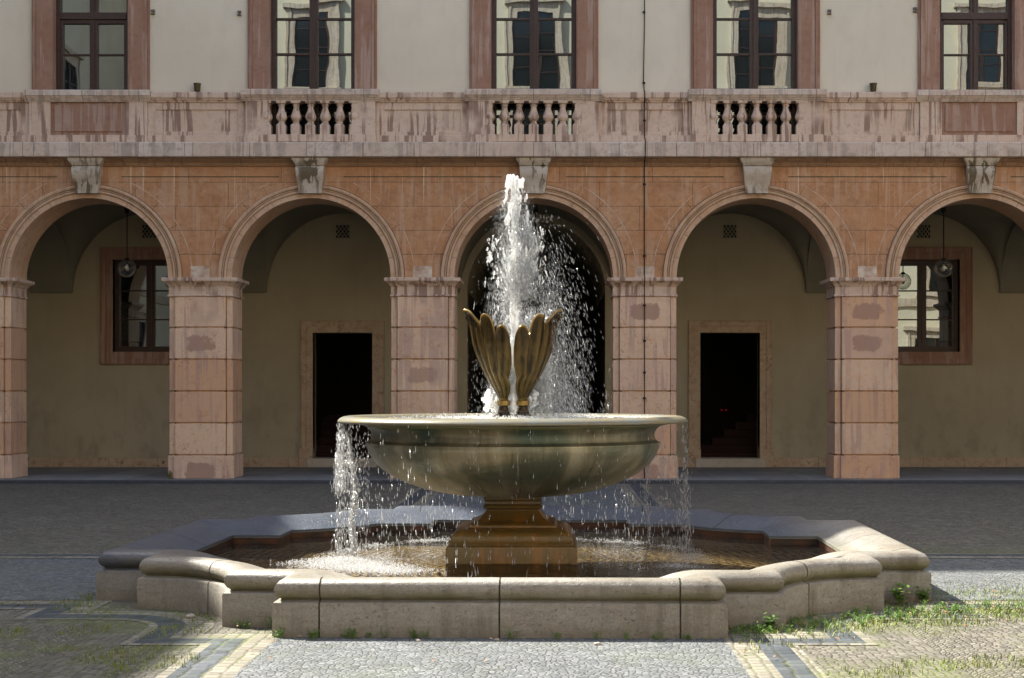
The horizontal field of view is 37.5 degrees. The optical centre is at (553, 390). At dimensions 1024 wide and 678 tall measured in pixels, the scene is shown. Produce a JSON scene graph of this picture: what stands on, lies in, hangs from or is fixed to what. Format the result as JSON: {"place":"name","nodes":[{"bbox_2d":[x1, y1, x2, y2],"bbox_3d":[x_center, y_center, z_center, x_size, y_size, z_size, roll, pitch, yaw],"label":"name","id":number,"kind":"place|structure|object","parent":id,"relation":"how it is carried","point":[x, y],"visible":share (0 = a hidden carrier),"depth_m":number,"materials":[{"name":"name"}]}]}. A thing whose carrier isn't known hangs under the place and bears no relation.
{"place":"outdoors","nodes":[
{"label":"outdoors","id":0,"kind":"place"},
{"bbox_2d":[0,484,1023,677],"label":"ground","id":1,"kind":"structure","parent":0,"point":[102,518],"depth_m":17.69,"materials":[{"name":"grey stone"}]},
{"bbox_2d":[0,0,1023,478],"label":"palace wing","id":2,"kind":"structure","parent":1,"relation":"on","point":[306,194],"depth_m":26.43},
{"bbox_2d":[56,0,127,89],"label":"window","id":3,"kind":"structure","parent":2,"relation":"in","point":[92,35],"depth_m":26.61,"materials":[{"name":"brown wood"}]},
{"bbox_2d":[118,207,136,277],"bbox_3d":[-8.102,-2.848,28.645,0.350,1.415,0.350,0,0,0],"label":"hanging lamp","id":4,"kind":"object","parent":2,"relation":"hanging from","point":[127,210],"visible":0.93,"depth_m":28.64,"materials":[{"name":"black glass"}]},
{"bbox_2d":[115,260,171,351],"bbox_3d":[-8.102,-1.692,30.360,1.440,1.845,0.120,0,0,0],"label":"window","id":5,"kind":"structure","parent":2,"relation":"in","point":[142,302],"depth_m":30.36,"materials":[{"name":"brown wood"}]},
{"bbox_2d":[193,83,200,91],"bbox_3d":[-6.230,-5.282,26.342,0.132,0.155,0.161,0,0,-34],"label":"wall spotlight","id":6,"kind":"object","parent":2,"relation":"attached to","point":[197,86],"depth_m":26.28,"materials":[{"name":"brown metal"}]},
{"bbox_2d":[271,0,354,133],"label":"window","id":7,"kind":"structure","parent":2,"relation":"in","point":[313,41],"depth_m":26.61,"materials":[{"name":"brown wood"}]},
{"bbox_2d":[492,0,575,147],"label":"window","id":8,"kind":"structure","parent":2,"relation":"in","point":[534,41],"depth_m":26.61,"materials":[{"name":"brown wood"}]},
{"bbox_2d":[526,204,544,277],"bbox_3d":[-0.342,-2.848,28.645,0.350,1.415,0.350,0,0,0],"label":"hanging lamp","id":9,"kind":"object","parent":2,"relation":"hanging from","point":[535,210],"visible":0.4,"depth_m":28.62,"materials":[{"name":"black metal"}]},
{"bbox_2d":[643,0,645,478],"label":"lightning conductor","id":10,"kind":"object","parent":2,"relation":"attached to","point":[644,255],"visible":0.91,"depth_m":26.25,"materials":[{"name":"black metal"}]},
{"bbox_2d":[713,0,795,133],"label":"window","id":11,"kind":"structure","parent":2,"relation":"in","point":[754,41],"depth_m":26.61,"materials":[{"name":"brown wood"}]},
{"bbox_2d":[869,83,876,91],"bbox_3d":[5.580,-5.282,26.342,0.132,0.155,0.161,0,0,-34],"label":"wall spotlight","id":12,"kind":"object","parent":2,"relation":"attached to","point":[873,86],"depth_m":26.28,"materials":[{"name":"brown metal"}]},
{"bbox_2d":[896,260,957,351],"bbox_3d":[7.418,-1.692,30.360,1.440,1.845,0.120,0,0,0],"label":"window","id":13,"kind":"structure","parent":2,"relation":"in","point":[927,301],"depth_m":30.36,"materials":[{"name":"brown wood"}]},
{"bbox_2d":[934,207,952,277],"bbox_3d":[7.418,-2.848,28.645,0.350,1.415,0.350,0,0,0],"label":"hanging lamp","id":14,"kind":"object","parent":2,"relation":"hanging from","point":[943,210],"visible":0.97,"depth_m":28.63,"materials":[{"name":"black metal"}]},
{"bbox_2d":[940,0,1011,89],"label":"window","id":15,"kind":"structure","parent":2,"relation":"in","point":[976,35],"depth_m":26.61,"materials":[{"name":"brown wood"}]},
{"bbox_2d":[0,484,1023,677],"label":"dark paving band","id":16,"kind":"object","parent":1,"relation":"on","point":[787,662],"visible":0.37,"depth_m":9.69,"materials":[{"name":"grey stone"}]},
{"bbox_2d":[0,484,1023,677],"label":"cream paving stripe","id":17,"kind":"object","parent":1,"relation":"on","point":[233,663],"visible":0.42,"depth_m":9.81,"materials":[{"name":"beige stone"}]},
{"bbox_2d":[186,614,195,617],"bbox_3d":[-2.545,1.586,10.568,0.059,0.040,0.081,0,0,28],"label":"pebble","id":18,"kind":"object","parent":17,"relation":"on","point":[190,616],"visible":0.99,"depth_m":10.54,"materials":[{"name":"grey stone"}]},
{"bbox_2d":[915,584,932,602],"bbox_3d":[2.779,1.526,11.314,0.156,0.150,0.147,0,0,26],"label":"broadleaf plant","id":19,"kind":"object","parent":17,"relation":"on","point":[923,596],"visible":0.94,"depth_m":11.31,"materials":[{"name":"green plant"}]},
{"bbox_2d":[0,575,1023,677],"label":"grass","id":20,"kind":"structure","parent":1,"relation":"on","point":[920,613],"depth_m":10.17,"materials":[{"name":"green plant"}]},
{"bbox_2d":[0,480,1023,483],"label":"kerb","id":21,"kind":"structure","parent":1,"relation":"on","point":[622,482],"depth_m":25.75,"materials":[{"name":"grey stone"}]},
{"bbox_2d":[0,484,1023,677],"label":"cream paving line","id":22,"kind":"object","parent":1,"relation":"on","point":[815,669],"visible":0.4,"depth_m":9.81,"materials":[{"name":"beige stone"}]},
{"bbox_2d":[0,484,1023,677],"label":"walkway","id":23,"kind":"structure","parent":1,"relation":"on","point":[291,657],"depth_m":9.28,"materials":[{"name":"grey stone"}]},
{"bbox_2d":[272,626,285,638],"bbox_3d":[-1.764,1.559,9.685,0.074,0.083,0.112,0,0,6],"label":"weed","id":24,"kind":"object","parent":23,"relation":"on","point":[280,633],"visible":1,"depth_m":9.70,"materials":[{"name":"green plant"}]},
{"bbox_2d":[349,628,358,638],"bbox_3d":[-1.274,1.564,9.688,0.100,0.074,0.066,0,0,35],"label":"weed","id":25,"kind":"object","parent":23,"relation":"on","point":[354,635],"visible":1,"depth_m":9.70,"materials":[{"name":"green plant"}]},
{"bbox_2d":[408,627,422,638],"bbox_3d":[-0.885,1.560,9.697,0.110,0.082,0.073,0,0,4],"label":"weed","id":26,"kind":"object","parent":23,"relation":"on","point":[414,633],"visible":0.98,"depth_m":9.69,"materials":[{"name":"green plant"}]},
{"bbox_2d":[505,628,517,638],"bbox_3d":[-0.270,1.563,9.681,0.067,0.076,0.102,0,0,32],"label":"weed","id":27,"kind":"object","parent":23,"relation":"on","point":[510,634],"visible":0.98,"depth_m":9.66,"materials":[{"name":"green plant"}]},
{"bbox_2d":[96,308,930,638],"bbox_3d":[-0.287,0.465,12.870,6.375,2.309,6.375,0,0,0],"label":"stone fountain","id":28,"kind":"object","parent":23,"relation":"on","point":[856,566],"visible":0.99,"depth_m":11.70,"materials":[{"name":"stone"}]},
{"bbox_2d":[377,416,645,418],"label":"bowl water","id":29,"kind":"structure","parent":28,"relation":"in","point":[489,417],"depth_m":13.36,"materials":[{"name":"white liquid"}]},
{"bbox_2d":[375,411,656,418],"bbox_3d":[-0.326,0.216,12.862,2.479,0.065,2.516,0,0,0],"label":"bowl splash","id":30,"kind":"object","parent":29,"relation":"on","point":[538,416],"visible":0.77,"depth_m":12.71,"materials":[{"name":"white liquid"}]},
{"bbox_2d":[460,190,613,418],"bbox_3d":[-0.045,-0.724,13.039,1.650,1.972,1.615,0,0,30],"label":"jet spray","id":31,"kind":"object","parent":29,"relation":"on","point":[543,384],"visible":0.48,"depth_m":12.87,"materials":[{"name":"white liquid"}]},
{"bbox_2d":[481,174,547,412],"bbox_3d":[-0.330,-0.824,12.876,0.565,2.046,0.397,0,0,0],"label":"water jet","id":32,"kind":"object","parent":28,"relation":"on","point":[513,183],"visible":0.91,"depth_m":12.84,"materials":[{"name":"white liquid"}]},
{"bbox_2d":[210,528,827,577],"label":"pool water","id":33,"kind":"structure","parent":28,"relation":"in","point":[775,554],"depth_m":13.03,"materials":[{"name":"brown liquid"}]},
{"bbox_2d":[270,536,716,576],"bbox_3d":[-0.547,1.389,13.063,3.816,0.074,2.967,0,0,-14],"label":"pool splash","id":34,"kind":"object","parent":33,"relation":"on","point":[356,565],"visible":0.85,"depth_m":12.20,"materials":[{"name":"white liquid"}]},
{"bbox_2d":[25,590,1008,667],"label":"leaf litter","id":35,"kind":"object","parent":23,"relation":"on","point":[740,650],"visible":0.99,"depth_m":10.23,"materials":[{"name":"brown plant"}]},
{"bbox_2d":[762,612,780,629],"bbox_3d":[1.447,1.536,10.018,0.128,0.128,0.124,0,0,34],"label":"broadleaf plant","id":36,"kind":"object","parent":1,"relation":"on","point":[770,620],"visible":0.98,"depth_m":10.01,"materials":[{"name":"green plant"}]},
{"bbox_2d":[733,596,1023,636],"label":"weeds","id":37,"kind":"object","parent":1,"relation":"on","point":[770,628],"visible":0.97,"depth_m":10.48,"materials":[{"name":"green plant"}]},
{"bbox_2d":[889,583,909,604],"bbox_3d":[2.585,1.521,11.253,0.161,0.160,0.214,0,0,0],"label":"broadleaf plant","id":38,"kind":"object","parent":1,"relation":"on","point":[895,591],"visible":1,"depth_m":11.24,"materials":[{"name":"green plant"}]},
{"bbox_2d":[0,467,1023,479],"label":"arcade floor","id":39,"kind":"structure","parent":0,"point":[694,473],"depth_m":27.86,"materials":[{"name":"grey stone"}]},
{"bbox_2d":[329,423,697,576],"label":"falling water","id":40,"kind":"structure","parent":0,"point":[352,529],"depth_m":12.70,"materials":[{"name":"white liquid"}]}
]}

